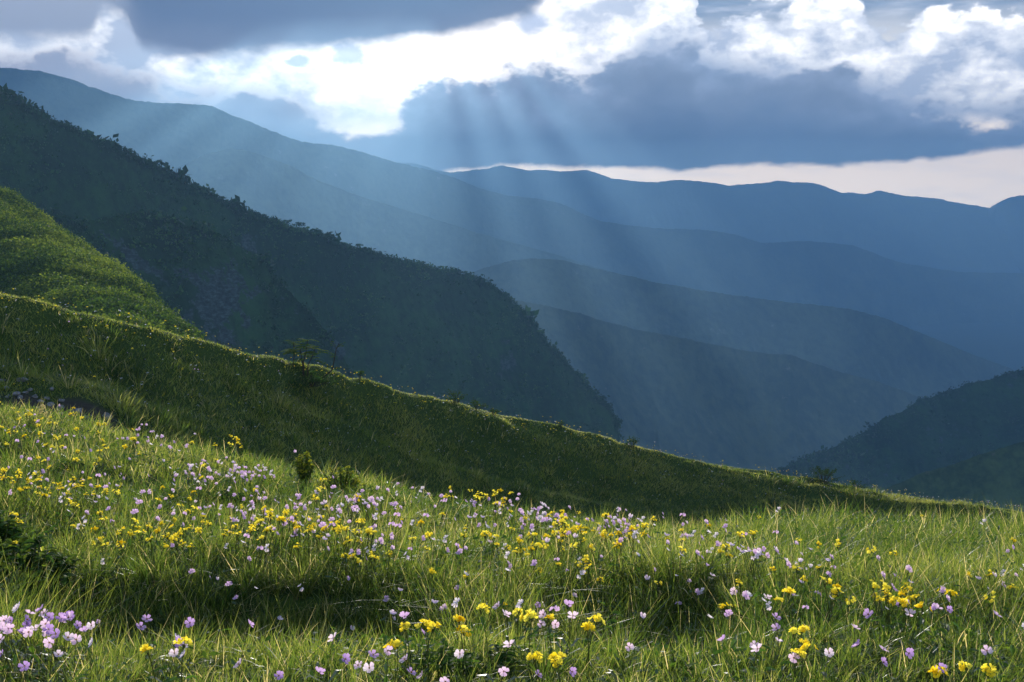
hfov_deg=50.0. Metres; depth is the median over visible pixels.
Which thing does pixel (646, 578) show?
lilac flower
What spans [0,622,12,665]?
lilac flower
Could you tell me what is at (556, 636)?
ground herbs
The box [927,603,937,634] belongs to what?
lilac flower
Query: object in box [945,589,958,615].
yellow flower
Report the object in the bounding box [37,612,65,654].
lilac flower
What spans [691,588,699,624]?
lilac flower
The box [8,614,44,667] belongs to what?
lilac flower
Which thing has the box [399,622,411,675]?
yellow flower
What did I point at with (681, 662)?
leafy plant
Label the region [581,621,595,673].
yellow flower
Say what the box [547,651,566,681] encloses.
yellow flower
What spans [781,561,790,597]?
lilac flower
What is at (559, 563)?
yellow flower
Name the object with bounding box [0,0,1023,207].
sky
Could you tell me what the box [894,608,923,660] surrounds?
lilac flower
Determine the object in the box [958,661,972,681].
yellow flower
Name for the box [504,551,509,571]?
lilac flower
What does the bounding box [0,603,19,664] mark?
lilac flower
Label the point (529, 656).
yellow flower
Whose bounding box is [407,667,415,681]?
lilac flower
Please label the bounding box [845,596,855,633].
yellow flower
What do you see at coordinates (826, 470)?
ridge shrub
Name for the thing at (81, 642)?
lilac flower
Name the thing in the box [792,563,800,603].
yellow flower
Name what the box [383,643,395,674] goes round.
yellow flower
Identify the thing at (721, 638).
lilac flower
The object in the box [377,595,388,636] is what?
lilac flower
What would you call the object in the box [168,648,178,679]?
lilac flower
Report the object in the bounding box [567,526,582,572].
yellow flower
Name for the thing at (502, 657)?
leafy plant
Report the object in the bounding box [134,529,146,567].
yellow flower
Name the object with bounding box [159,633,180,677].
lilac flower
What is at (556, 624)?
lilac flower
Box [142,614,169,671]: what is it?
lilac flower
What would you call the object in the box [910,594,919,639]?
yellow flower
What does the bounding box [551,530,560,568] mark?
yellow flower
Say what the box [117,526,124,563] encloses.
yellow flower
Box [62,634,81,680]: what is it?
lilac flower
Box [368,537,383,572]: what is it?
lilac flower
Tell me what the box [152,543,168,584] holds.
yellow flower
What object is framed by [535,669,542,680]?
lilac flower
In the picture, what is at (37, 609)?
lilac flower
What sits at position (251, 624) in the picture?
lilac flower
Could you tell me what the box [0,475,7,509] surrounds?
yellow flower
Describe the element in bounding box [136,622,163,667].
lilac flower
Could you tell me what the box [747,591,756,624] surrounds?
lilac flower
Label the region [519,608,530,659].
yellow flower
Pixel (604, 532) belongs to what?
yellow flower
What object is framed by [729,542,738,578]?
lilac flower
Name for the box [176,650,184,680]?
lilac flower
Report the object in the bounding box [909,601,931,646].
yellow flower
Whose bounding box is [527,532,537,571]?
yellow flower
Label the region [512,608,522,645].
yellow flower
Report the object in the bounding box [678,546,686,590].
yellow flower
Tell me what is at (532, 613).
yellow flower
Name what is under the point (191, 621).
lilac flower
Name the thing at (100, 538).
yellow flower
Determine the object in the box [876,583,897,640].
lilac flower
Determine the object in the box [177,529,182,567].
yellow flower
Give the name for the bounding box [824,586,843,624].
yellow flower
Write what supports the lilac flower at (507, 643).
on the meadow
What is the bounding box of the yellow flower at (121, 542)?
[116,538,127,590]
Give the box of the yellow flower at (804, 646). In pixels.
[799,642,817,681]
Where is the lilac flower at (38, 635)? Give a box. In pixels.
[27,615,51,652]
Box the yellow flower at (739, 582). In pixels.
[736,579,742,617]
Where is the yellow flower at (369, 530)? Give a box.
[366,527,372,569]
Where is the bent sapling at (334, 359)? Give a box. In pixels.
[320,341,343,378]
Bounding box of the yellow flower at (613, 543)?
[611,542,623,585]
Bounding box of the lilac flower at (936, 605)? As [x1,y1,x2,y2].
[933,604,952,656]
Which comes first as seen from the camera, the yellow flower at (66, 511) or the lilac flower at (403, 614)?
the lilac flower at (403, 614)
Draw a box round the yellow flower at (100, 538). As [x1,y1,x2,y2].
[97,536,104,583]
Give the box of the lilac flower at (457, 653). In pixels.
[452,649,463,679]
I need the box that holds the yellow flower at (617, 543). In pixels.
[613,540,621,568]
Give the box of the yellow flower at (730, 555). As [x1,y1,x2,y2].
[725,552,732,585]
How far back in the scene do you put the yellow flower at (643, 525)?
5.31 m
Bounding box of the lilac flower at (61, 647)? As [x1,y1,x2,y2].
[44,611,73,661]
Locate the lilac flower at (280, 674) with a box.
[274,671,283,680]
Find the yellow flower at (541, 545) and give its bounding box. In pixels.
[538,540,546,577]
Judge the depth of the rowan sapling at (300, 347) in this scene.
25.62 m
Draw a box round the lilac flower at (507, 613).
[496,610,523,652]
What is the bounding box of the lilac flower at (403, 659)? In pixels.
[399,654,408,678]
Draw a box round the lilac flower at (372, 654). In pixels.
[368,649,379,679]
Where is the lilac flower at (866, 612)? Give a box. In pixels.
[858,608,872,663]
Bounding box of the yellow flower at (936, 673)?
[928,665,948,681]
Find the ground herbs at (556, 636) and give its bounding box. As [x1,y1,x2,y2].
[0,408,1023,681]
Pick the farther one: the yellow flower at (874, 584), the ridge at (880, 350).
the ridge at (880, 350)
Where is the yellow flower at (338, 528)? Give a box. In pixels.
[335,525,346,552]
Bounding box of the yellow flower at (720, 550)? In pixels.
[718,547,724,588]
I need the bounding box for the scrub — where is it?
[0,185,214,341]
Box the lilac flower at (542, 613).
[539,609,568,656]
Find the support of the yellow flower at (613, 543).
on the meadow
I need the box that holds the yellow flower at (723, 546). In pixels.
[721,543,730,582]
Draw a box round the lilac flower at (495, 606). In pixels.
[486,601,504,650]
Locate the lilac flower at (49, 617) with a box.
[19,612,53,661]
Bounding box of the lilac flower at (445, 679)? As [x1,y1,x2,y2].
[439,676,449,681]
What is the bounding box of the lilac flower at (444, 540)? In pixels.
[439,535,447,559]
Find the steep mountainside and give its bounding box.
[0,99,618,441]
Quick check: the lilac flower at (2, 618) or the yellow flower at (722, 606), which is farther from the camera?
the yellow flower at (722, 606)
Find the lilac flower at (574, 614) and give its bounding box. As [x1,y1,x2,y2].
[555,611,586,662]
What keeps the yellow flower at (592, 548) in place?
on the meadow
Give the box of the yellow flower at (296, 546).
[293,542,301,577]
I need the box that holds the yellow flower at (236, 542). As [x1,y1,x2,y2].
[233,531,241,567]
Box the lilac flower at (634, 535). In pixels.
[630,530,636,579]
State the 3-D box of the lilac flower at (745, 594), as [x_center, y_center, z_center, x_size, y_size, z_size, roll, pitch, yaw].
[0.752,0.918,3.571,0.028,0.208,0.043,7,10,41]
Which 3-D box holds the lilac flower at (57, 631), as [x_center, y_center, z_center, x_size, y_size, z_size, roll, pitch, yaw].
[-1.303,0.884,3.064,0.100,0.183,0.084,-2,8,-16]
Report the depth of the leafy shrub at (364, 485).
6.78 m
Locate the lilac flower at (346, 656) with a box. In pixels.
[339,653,349,680]
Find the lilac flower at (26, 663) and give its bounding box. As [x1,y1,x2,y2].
[18,661,29,681]
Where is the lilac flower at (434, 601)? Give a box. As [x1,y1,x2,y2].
[431,599,448,642]
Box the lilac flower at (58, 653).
[54,650,63,681]
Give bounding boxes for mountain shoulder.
[172,149,614,273]
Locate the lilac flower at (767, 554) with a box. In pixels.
[757,552,769,586]
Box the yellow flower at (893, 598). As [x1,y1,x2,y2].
[883,596,895,635]
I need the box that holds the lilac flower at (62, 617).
[30,612,69,667]
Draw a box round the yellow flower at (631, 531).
[629,525,635,560]
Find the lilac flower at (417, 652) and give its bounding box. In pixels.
[398,628,425,677]
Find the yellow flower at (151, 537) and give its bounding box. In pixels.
[145,536,152,577]
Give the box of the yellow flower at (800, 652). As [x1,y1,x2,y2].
[790,648,806,681]
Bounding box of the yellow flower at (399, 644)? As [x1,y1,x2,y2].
[396,639,403,681]
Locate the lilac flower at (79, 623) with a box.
[71,620,81,661]
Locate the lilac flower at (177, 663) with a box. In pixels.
[172,641,189,681]
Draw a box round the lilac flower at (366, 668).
[363,662,373,680]
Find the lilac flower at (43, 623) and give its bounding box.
[40,618,79,666]
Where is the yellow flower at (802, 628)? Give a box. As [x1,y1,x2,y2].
[797,625,809,649]
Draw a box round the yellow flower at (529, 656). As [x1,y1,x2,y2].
[526,650,542,681]
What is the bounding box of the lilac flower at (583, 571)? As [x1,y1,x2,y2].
[577,570,585,620]
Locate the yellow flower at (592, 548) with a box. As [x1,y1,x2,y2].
[589,543,598,591]
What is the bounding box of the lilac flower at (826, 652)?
[824,648,833,681]
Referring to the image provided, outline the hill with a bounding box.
[779,370,1023,491]
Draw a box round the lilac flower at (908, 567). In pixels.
[905,565,912,588]
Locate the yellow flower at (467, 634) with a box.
[455,625,471,655]
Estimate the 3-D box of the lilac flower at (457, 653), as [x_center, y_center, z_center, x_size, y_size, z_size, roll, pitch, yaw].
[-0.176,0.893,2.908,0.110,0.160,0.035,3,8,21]
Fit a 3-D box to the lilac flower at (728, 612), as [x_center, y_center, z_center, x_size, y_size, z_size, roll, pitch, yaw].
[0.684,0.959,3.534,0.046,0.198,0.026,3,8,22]
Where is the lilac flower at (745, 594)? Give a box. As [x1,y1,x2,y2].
[741,590,749,642]
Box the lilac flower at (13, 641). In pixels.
[12,601,23,652]
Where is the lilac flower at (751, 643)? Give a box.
[749,640,757,681]
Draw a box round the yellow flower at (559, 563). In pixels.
[555,562,565,610]
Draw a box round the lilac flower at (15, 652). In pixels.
[2,628,35,675]
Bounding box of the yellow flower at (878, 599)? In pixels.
[876,595,884,630]
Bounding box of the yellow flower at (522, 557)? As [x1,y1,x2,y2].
[518,548,525,583]
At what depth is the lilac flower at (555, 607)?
3.50 m
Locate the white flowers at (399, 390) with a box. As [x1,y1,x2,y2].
[3,302,996,504]
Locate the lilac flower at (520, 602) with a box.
[516,599,522,635]
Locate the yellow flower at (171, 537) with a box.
[169,534,183,579]
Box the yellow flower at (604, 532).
[603,529,610,564]
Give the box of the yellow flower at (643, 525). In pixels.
[641,522,648,552]
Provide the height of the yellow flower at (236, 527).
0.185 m
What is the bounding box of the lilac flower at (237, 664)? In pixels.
[233,658,245,680]
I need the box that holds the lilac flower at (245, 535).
[242,533,249,570]
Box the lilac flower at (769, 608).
[751,601,771,641]
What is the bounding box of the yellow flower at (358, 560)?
[355,556,361,592]
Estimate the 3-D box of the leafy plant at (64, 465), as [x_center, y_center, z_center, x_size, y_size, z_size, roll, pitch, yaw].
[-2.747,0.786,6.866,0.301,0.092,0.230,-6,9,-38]
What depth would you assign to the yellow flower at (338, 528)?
4.71 m
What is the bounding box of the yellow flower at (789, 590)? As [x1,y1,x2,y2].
[782,586,795,642]
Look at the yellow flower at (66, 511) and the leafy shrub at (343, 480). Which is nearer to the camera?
the yellow flower at (66, 511)
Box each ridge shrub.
[288,371,340,386]
[354,370,364,377]
[445,389,467,402]
[467,399,487,409]
[488,406,499,414]
[624,436,639,446]
[803,466,841,483]
[842,478,866,489]
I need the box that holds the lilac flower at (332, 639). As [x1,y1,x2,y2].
[302,632,338,681]
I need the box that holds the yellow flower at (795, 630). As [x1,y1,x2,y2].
[787,627,800,674]
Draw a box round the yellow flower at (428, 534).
[425,531,434,562]
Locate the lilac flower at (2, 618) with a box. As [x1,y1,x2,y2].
[0,615,40,673]
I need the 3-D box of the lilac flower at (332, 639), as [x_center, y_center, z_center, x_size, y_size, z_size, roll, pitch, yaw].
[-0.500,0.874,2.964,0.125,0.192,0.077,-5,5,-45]
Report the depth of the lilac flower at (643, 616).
3.58 m
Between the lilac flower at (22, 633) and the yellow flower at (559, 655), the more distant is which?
the lilac flower at (22, 633)
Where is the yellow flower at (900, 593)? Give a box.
[896,590,907,636]
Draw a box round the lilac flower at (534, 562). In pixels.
[531,559,536,600]
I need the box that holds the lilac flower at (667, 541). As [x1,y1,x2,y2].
[658,539,669,569]
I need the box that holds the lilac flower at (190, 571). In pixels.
[179,569,194,598]
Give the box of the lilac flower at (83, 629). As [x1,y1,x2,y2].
[79,626,103,668]
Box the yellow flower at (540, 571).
[535,567,542,595]
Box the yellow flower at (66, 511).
[63,498,71,537]
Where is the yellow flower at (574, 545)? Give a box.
[570,542,577,582]
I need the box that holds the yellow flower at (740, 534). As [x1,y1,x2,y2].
[735,531,744,557]
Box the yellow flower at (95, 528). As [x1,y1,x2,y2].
[90,525,102,554]
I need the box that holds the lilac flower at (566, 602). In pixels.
[560,599,581,657]
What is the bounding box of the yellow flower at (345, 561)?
[341,552,348,577]
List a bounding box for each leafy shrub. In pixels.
[294,451,315,487]
[315,465,362,495]
[354,483,375,498]
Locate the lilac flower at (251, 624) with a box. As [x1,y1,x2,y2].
[226,619,254,673]
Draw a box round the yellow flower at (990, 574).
[986,569,991,586]
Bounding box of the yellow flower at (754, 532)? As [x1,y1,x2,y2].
[748,530,757,567]
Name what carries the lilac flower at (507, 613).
on the meadow
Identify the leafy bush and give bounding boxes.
[0,510,28,558]
[0,530,85,597]
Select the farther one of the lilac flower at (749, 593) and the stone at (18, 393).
the stone at (18, 393)
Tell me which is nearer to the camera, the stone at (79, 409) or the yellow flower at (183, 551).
the yellow flower at (183, 551)
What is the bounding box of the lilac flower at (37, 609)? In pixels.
[35,604,54,661]
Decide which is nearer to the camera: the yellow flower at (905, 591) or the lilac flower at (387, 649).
the lilac flower at (387, 649)
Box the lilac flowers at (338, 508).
[4,300,1018,572]
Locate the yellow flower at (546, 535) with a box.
[544,533,557,564]
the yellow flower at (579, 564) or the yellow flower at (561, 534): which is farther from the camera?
the yellow flower at (561, 534)
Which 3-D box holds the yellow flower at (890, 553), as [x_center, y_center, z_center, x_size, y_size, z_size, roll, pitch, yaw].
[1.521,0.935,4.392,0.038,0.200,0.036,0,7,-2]
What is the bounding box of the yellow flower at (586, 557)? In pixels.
[582,555,592,592]
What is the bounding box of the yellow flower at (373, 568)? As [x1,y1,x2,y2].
[370,555,378,599]
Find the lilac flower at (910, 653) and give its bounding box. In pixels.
[891,648,913,681]
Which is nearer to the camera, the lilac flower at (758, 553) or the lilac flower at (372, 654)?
the lilac flower at (372, 654)
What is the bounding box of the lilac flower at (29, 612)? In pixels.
[25,609,44,658]
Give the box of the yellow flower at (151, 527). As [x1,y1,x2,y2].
[146,522,153,563]
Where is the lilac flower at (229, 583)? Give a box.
[221,581,232,610]
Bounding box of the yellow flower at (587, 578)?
[584,563,591,601]
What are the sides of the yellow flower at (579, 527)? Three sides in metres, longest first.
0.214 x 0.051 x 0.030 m
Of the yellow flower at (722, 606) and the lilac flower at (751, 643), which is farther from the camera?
the yellow flower at (722, 606)
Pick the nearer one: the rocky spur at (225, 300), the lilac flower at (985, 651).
the lilac flower at (985, 651)
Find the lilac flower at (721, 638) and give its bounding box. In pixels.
[717,634,753,681]
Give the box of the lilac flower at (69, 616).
[62,612,83,658]
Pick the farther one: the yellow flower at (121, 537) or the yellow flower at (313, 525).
the yellow flower at (313, 525)
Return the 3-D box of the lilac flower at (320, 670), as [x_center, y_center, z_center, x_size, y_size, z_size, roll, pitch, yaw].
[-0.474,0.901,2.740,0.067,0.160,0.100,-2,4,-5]
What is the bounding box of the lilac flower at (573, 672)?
[567,667,575,681]
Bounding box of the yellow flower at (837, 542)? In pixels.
[834,539,844,580]
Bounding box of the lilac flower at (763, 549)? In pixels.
[756,546,765,580]
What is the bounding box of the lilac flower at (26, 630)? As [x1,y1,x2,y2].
[23,626,62,681]
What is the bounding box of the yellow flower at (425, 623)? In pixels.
[414,618,432,680]
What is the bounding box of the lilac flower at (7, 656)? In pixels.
[0,624,24,676]
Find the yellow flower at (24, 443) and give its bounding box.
[22,434,27,462]
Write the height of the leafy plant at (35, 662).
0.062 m
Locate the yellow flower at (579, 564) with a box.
[574,561,581,600]
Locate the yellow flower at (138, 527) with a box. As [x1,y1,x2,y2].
[134,526,142,559]
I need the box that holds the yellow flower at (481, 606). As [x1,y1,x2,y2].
[476,603,489,652]
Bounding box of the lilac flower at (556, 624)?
[552,620,578,665]
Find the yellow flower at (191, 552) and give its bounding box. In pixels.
[187,543,194,567]
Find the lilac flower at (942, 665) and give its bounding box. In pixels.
[934,663,946,681]
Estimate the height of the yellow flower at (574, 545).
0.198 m
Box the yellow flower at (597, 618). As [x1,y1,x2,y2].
[585,613,605,670]
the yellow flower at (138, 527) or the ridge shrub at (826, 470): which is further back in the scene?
the ridge shrub at (826, 470)
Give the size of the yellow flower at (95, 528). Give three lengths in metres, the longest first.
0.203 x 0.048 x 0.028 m
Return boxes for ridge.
[0,68,1023,327]
[472,258,1013,398]
[515,300,918,471]
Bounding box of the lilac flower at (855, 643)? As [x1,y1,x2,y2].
[851,639,859,681]
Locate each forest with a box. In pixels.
[0,83,623,441]
[29,203,355,377]
[774,367,1023,491]
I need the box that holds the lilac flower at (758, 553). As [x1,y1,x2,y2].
[754,550,761,558]
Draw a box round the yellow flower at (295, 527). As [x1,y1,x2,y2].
[289,525,301,560]
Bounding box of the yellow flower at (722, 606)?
[718,602,728,641]
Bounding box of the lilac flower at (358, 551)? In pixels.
[351,549,360,582]
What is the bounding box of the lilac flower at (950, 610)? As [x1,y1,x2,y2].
[935,606,957,645]
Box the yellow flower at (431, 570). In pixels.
[429,567,436,610]
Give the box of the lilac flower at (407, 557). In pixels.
[403,552,409,598]
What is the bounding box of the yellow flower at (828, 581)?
[820,576,831,627]
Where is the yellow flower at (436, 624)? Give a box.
[423,621,440,676]
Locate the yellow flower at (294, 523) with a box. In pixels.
[292,520,297,550]
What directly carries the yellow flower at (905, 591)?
on the meadow
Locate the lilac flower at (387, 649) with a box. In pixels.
[379,645,392,681]
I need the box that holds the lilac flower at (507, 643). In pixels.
[482,640,519,681]
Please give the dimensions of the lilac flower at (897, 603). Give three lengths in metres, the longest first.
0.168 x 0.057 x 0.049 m
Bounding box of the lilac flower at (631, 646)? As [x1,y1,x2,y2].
[606,642,634,681]
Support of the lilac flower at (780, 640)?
on the meadow
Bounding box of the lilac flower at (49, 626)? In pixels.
[16,624,53,676]
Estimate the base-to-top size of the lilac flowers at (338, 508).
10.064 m
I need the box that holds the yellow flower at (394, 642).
[389,639,399,677]
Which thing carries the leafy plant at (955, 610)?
on the meadow
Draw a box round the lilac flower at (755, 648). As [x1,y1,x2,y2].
[751,643,761,679]
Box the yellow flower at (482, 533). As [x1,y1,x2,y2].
[481,530,489,573]
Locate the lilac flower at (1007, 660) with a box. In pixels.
[1002,623,1023,676]
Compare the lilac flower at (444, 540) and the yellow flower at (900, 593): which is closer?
the yellow flower at (900, 593)
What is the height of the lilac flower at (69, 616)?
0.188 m
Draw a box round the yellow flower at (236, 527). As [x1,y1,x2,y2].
[231,524,238,546]
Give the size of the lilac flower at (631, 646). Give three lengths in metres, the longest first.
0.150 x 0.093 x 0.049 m
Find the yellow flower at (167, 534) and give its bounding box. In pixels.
[161,532,179,565]
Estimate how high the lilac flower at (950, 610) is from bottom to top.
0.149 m
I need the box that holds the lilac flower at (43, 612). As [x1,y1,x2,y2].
[38,608,53,653]
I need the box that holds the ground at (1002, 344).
[909,322,1023,370]
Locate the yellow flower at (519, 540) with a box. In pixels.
[516,536,522,572]
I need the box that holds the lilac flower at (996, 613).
[987,611,1002,666]
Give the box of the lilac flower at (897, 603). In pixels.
[896,600,915,644]
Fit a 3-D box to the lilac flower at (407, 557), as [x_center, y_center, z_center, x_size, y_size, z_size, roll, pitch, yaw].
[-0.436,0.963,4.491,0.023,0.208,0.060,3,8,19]
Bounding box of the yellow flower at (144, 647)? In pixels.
[140,643,155,681]
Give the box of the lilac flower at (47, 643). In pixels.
[31,637,66,681]
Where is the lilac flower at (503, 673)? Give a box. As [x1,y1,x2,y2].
[498,667,508,680]
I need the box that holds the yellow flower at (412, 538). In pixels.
[408,535,416,574]
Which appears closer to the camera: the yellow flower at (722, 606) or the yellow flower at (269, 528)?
the yellow flower at (722, 606)
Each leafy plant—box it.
[29,650,66,670]
[52,459,97,475]
[73,582,102,608]
[203,486,250,506]
[399,640,483,681]
[472,644,525,677]
[529,613,566,634]
[659,650,691,680]
[922,663,957,679]
[939,602,1002,637]
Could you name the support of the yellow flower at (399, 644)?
on the meadow
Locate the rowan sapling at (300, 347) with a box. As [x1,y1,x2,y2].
[281,338,328,376]
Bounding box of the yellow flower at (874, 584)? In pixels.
[870,580,879,642]
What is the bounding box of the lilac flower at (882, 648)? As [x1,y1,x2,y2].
[879,645,886,681]
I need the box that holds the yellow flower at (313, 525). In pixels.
[308,523,315,563]
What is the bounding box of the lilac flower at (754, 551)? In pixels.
[752,549,757,597]
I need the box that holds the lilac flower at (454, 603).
[448,598,459,631]
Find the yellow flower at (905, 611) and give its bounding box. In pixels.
[901,602,911,635]
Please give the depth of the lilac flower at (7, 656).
3.11 m
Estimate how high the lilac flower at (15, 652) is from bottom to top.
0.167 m
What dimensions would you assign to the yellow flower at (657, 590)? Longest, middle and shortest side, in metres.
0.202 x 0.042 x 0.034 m
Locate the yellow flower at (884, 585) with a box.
[880,580,890,627]
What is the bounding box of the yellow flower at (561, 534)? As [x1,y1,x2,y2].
[556,533,565,564]
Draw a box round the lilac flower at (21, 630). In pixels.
[19,625,40,680]
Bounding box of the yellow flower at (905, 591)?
[900,586,911,636]
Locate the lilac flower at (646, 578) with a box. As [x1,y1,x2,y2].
[640,575,649,609]
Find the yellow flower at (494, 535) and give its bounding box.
[488,533,498,570]
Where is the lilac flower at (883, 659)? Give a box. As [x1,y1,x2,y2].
[879,657,887,681]
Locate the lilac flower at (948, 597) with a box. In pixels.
[945,594,949,639]
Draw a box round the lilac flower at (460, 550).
[456,548,462,572]
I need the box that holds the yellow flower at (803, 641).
[799,638,809,681]
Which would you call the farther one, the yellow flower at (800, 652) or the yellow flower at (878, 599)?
the yellow flower at (878, 599)
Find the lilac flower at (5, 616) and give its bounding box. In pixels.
[3,615,27,652]
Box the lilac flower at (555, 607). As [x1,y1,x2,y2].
[548,605,559,644]
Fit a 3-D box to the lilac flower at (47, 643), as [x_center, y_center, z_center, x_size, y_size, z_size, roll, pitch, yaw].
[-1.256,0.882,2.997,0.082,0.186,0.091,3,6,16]
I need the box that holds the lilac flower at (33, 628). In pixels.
[18,624,47,670]
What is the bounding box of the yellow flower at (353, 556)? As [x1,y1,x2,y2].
[349,553,359,601]
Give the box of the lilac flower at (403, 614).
[391,611,413,674]
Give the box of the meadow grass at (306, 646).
[0,396,1023,681]
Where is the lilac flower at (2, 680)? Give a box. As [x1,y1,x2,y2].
[0,649,19,681]
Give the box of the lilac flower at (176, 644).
[151,636,182,681]
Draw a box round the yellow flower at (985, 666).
[981,663,997,681]
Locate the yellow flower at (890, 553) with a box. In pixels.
[889,550,897,567]
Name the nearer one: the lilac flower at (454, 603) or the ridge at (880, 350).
the lilac flower at (454, 603)
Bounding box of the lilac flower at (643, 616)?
[640,612,645,648]
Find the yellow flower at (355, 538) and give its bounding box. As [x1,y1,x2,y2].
[350,528,359,561]
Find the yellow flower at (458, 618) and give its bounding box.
[453,614,464,657]
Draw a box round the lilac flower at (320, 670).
[315,666,325,673]
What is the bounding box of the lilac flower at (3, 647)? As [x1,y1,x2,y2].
[0,634,9,670]
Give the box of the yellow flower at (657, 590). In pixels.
[654,580,661,623]
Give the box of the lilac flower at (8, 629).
[2,623,15,677]
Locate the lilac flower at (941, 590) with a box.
[937,587,945,619]
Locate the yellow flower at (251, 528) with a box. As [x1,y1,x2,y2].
[245,526,255,560]
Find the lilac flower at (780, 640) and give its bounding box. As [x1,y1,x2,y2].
[760,637,783,680]
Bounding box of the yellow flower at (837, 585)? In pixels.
[832,581,844,623]
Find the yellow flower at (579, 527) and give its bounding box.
[576,524,583,559]
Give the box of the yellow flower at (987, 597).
[983,591,995,645]
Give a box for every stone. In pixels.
[11,391,20,395]
[16,377,27,381]
[71,408,82,413]
[102,412,111,419]
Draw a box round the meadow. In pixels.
[0,294,1023,681]
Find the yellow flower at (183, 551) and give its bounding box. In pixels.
[179,539,187,575]
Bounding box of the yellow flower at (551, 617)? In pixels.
[543,614,553,666]
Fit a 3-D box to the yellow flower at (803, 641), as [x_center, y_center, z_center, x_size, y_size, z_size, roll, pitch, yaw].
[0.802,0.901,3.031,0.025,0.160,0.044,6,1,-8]
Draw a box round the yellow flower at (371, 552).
[369,551,372,588]
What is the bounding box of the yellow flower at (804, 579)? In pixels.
[796,575,807,616]
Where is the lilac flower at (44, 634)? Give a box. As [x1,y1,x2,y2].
[42,628,73,676]
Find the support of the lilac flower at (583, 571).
on the meadow
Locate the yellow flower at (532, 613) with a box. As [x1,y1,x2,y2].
[525,611,537,674]
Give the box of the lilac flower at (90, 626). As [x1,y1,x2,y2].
[72,621,100,666]
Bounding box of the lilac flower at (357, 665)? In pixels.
[354,660,364,681]
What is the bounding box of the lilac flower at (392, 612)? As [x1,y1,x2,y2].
[390,609,396,646]
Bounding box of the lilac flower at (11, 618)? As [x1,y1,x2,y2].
[2,616,23,656]
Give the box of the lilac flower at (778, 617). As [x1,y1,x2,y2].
[772,612,792,659]
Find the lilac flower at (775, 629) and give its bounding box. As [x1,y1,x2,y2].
[762,623,781,673]
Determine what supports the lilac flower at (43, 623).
on the meadow
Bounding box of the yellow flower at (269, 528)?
[267,526,275,564]
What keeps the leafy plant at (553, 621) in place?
on the meadow
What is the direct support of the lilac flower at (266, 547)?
on the meadow
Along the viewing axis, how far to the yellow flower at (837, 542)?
4.41 m
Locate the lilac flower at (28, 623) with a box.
[11,620,29,654]
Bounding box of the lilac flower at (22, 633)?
[17,627,37,677]
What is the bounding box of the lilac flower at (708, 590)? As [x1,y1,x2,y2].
[699,573,714,604]
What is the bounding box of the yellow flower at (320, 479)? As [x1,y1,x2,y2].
[319,478,326,508]
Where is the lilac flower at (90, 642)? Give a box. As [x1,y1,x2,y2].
[88,638,96,681]
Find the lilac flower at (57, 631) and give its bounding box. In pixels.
[32,628,63,681]
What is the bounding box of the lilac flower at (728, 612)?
[721,609,732,630]
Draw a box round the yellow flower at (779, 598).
[763,596,783,642]
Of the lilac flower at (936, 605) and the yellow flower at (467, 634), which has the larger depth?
the lilac flower at (936, 605)
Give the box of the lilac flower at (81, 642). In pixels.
[70,615,92,657]
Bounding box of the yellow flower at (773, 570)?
[769,566,775,586]
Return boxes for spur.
[48,210,351,377]
[880,442,1023,512]
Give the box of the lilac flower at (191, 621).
[176,617,194,671]
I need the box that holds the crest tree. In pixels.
[293,222,305,226]
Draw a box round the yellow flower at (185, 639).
[173,635,192,681]
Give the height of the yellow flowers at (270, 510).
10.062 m
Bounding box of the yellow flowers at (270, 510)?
[0,288,1018,559]
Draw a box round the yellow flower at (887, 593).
[882,588,891,624]
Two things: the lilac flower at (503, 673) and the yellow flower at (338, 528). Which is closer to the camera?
the lilac flower at (503, 673)
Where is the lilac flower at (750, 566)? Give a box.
[743,549,754,590]
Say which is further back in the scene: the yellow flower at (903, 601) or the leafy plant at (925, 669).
the yellow flower at (903, 601)
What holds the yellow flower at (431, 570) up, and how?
on the meadow
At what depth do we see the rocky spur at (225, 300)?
420.36 m
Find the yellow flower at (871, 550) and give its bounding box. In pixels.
[862,546,876,581]
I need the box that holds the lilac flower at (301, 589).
[287,584,303,624]
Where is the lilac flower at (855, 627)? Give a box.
[843,623,867,677]
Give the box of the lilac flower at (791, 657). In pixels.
[784,653,799,681]
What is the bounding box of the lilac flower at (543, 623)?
[525,620,545,656]
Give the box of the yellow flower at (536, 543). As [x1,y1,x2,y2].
[530,541,539,576]
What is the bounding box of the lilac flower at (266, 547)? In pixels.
[263,544,268,576]
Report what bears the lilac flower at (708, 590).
on the meadow
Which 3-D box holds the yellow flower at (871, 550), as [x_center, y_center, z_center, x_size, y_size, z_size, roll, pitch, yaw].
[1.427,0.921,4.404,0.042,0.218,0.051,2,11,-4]
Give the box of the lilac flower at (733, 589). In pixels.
[730,587,743,629]
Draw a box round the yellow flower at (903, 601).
[886,597,907,659]
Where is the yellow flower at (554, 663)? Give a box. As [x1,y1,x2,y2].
[550,659,562,681]
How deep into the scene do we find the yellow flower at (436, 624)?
3.06 m
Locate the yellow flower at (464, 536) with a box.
[460,531,467,559]
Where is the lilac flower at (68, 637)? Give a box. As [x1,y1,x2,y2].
[62,632,88,681]
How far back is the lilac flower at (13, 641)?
3.33 m
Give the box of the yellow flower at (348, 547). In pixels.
[344,536,352,580]
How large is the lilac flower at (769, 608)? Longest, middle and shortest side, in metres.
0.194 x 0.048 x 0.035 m
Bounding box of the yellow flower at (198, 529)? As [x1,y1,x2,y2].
[195,527,203,557]
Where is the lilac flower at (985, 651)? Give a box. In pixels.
[979,645,992,679]

